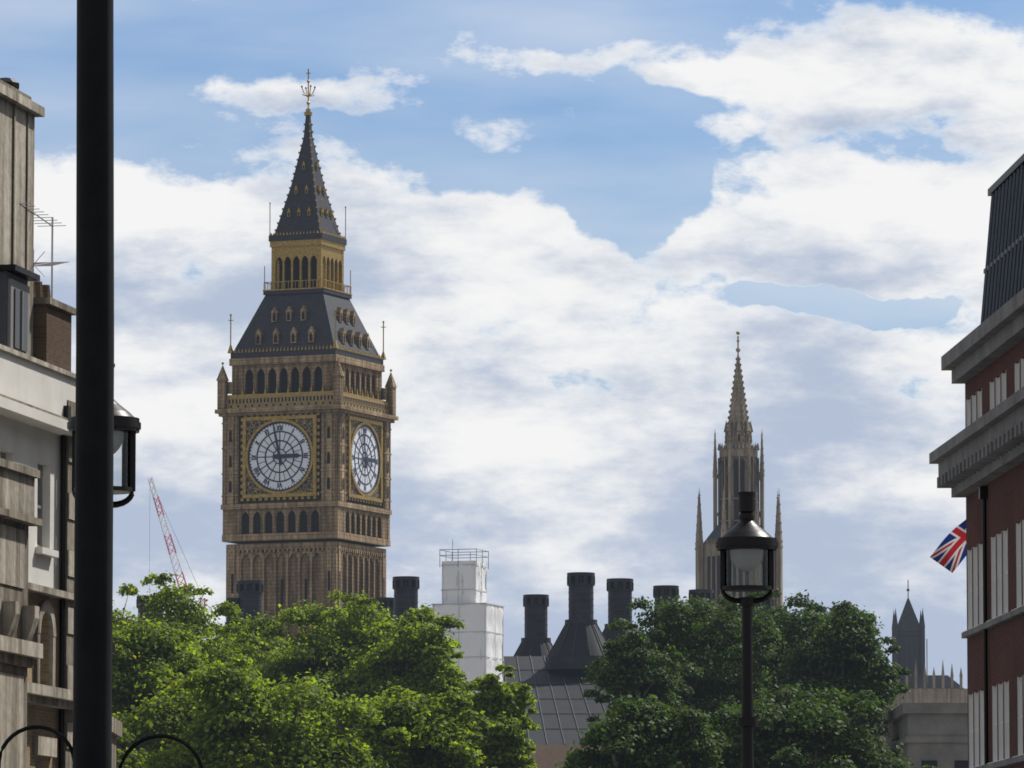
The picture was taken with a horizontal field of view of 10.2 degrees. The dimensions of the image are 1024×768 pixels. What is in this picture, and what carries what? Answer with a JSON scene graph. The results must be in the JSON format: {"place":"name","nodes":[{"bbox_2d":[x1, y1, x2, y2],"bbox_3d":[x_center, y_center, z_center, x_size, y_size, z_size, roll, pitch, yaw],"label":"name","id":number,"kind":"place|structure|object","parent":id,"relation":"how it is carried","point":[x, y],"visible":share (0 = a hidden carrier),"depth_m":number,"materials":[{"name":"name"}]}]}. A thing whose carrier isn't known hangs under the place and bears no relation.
{"place":"outdoors","nodes":[
{"label":"outdoors","id":0,"kind":"place"},
{"bbox_2d":[0,77,75,767],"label":"street building","id":1,"kind":"structure","parent":0,"point":[37,412],"depth_m":121.97,"materials":[{"name":"stone"}]},
{"bbox_2d":[112,716,121,767],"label":"building","id":2,"kind":"structure","parent":0,"point":[116,728],"depth_m":152.57,"materials":[{"name":"stone"}]},
{"bbox_2d":[113,600,131,629],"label":"plane tree","id":3,"kind":"object","parent":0,"point":[115,614],"depth_m":368.58,"materials":[{"name":"green plant"}]},
{"bbox_2d":[112,616,229,767],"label":"plane tree","id":4,"kind":"object","parent":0,"point":[162,656],"depth_m":288.59,"materials":[{"name":"green plant"}]},
{"bbox_2d":[112,572,264,753],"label":"plane tree","id":5,"kind":"object","parent":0,"point":[180,608],"depth_m":329.18,"materials":[{"name":"green plant"}]},
{"bbox_2d":[202,612,292,710],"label":"plane tree","id":6,"kind":"object","parent":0,"point":[278,642],"visible":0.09,"depth_m":381.05,"materials":[{"name":"green plant"}]},
{"bbox_2d":[112,654,385,767],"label":"plane tree","id":7,"kind":"object","parent":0,"point":[229,702],"depth_m":252.26,"materials":[{"name":"green plant"}]},
{"bbox_2d":[215,69,397,642],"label":"clock tower","id":8,"kind":"structure","parent":0,"point":[306,411],"depth_m":588.79,"materials":[{"name":"stone"}]},
{"bbox_2d":[250,590,399,743],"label":"plane tree","id":9,"kind":"object","parent":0,"point":[304,649],"depth_m":344.22,"materials":[{"name":"green plant"}]},
{"bbox_2d":[304,681,497,767],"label":"plane tree","id":10,"kind":"object","parent":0,"point":[422,726],"depth_m":260.21,"materials":[{"name":"green plant"}]},
{"bbox_2d":[338,603,480,747],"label":"plane tree","id":11,"kind":"object","parent":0,"point":[416,642],"depth_m":336.41,"materials":[{"name":"green plant"}]},
{"bbox_2d":[136,572,773,767],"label":"building with chimneys","id":12,"kind":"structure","parent":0,"point":[548,672],"depth_m":490.87,"materials":[{"name":"grey metal"}]},
{"bbox_2d":[458,664,541,767],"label":"plane tree","id":13,"kind":"object","parent":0,"point":[505,743],"depth_m":283.63,"materials":[{"name":"green plant"}]},
{"bbox_2d":[0,0,1023,688],"label":"sky","id":14,"kind":"structure","parent":0,"point":[565,219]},
{"bbox_2d":[583,622,694,751],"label":"plane tree","id":15,"kind":"object","parent":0,"point":[641,664],"depth_m":316.72,"materials":[{"name":"green plant"}]},
{"bbox_2d":[648,592,734,690],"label":"plane tree","id":16,"kind":"object","parent":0,"point":[695,611],"visible":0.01,"depth_m":377.86,"materials":[{"name":"green plant"}]},
{"bbox_2d":[581,594,804,754],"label":"plane tree","id":17,"kind":"object","parent":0,"point":[712,674],"depth_m":328.69,"materials":[{"name":"green plant"}]},
{"bbox_2d":[695,331,782,620],"bbox_3d":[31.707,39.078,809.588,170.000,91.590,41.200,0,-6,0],"label":"central tower","id":18,"kind":"structure","parent":0,"point":[738,465],"depth_m":800.26,"materials":[{"name":"stone"}]},
{"bbox_2d":[675,588,831,703],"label":"plane tree","id":19,"kind":"object","parent":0,"point":[790,626],"depth_m":351.43,"materials":[{"name":"green plant"}]},
{"bbox_2d":[772,600,902,743],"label":"plane tree","id":20,"kind":"object","parent":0,"point":[818,608],"visible":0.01,"depth_m":372.66,"materials":[{"name":"green plant"}]},
{"bbox_2d":[770,600,912,767],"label":"plane tree","id":21,"kind":"object","parent":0,"point":[833,642],"depth_m":338.47,"materials":[{"name":"green plant"}]},
{"bbox_2d":[880,703,967,767],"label":"grey stone block","id":22,"kind":"structure","parent":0,"point":[934,734],"depth_m":329.59,"materials":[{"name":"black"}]},
{"bbox_2d":[929,154,1023,767],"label":"brick building","id":23,"kind":"structure","parent":0,"point":[979,459],"depth_m":159.48,"materials":[{"name":"red brick"}]},
{"bbox_2d":[930,520,965,572],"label":"union flag on pole","id":24,"kind":"object","parent":23,"relation":"attached to","point":[949,553],"visible":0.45,"depth_m":166.21,"materials":[{"name":"fabric"}]},
{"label":"road","id":25,"kind":"structure","parent":0,"visible":0},
{"bbox_2d":[0,0,203,767],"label":"lighting column","id":26,"kind":"structure","parent":25,"relation":"on","point":[93,588],"depth_m":28.06,"materials":[{"name":"black metal"}]},
{"bbox_2d":[67,364,140,653],"bbox_3d":[-3.857,4.121,53.859,0.700,8.667,0.700,0,-6,0],"label":"street lantern","id":27,"kind":"object","parent":25,"relation":"on","point":[127,426],"visible":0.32,"depth_m":54.16,"materials":[{"name":"black metal"}]},
{"bbox_2d":[431,539,504,763],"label":"white tower building","id":28,"kind":"structure","parent":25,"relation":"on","point":[479,637],"depth_m":453.94,"materials":[{"name":"white"}]},
{"bbox_2d":[715,491,777,767],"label":"street lamp","id":29,"kind":"object","parent":25,"relation":"on","point":[746,542],"visible":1,"depth_m":63.99,"materials":[{"name":"black metal"}]},
{"label":"ground","id":30,"kind":"structure","parent":0,"visible":0},
{"bbox_2d":[148,477,220,640],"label":"luffing crane","id":31,"kind":"object","parent":30,"relation":"on","point":[169,533],"visible":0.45,"depth_m":1403.01,"materials":[{"name":"red metal"}]},
{"bbox_2d":[555,694,731,767],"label":"plane tree","id":32,"kind":"object","parent":30,"relation":"on","point":[628,730],"depth_m":248.72,"materials":[{"name":"green plant"}]},
{"bbox_2d":[698,682,941,767],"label":"plane tree","id":33,"kind":"object","parent":30,"relation":"on","point":[798,719],"depth_m":259.83,"materials":[{"name":"green plant"}]},
{"bbox_2d":[880,580,967,748],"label":"building","id":34,"kind":"structure","parent":30,"relation":"on","point":[908,631],"depth_m":897.44,"materials":[{"name":"stone"}]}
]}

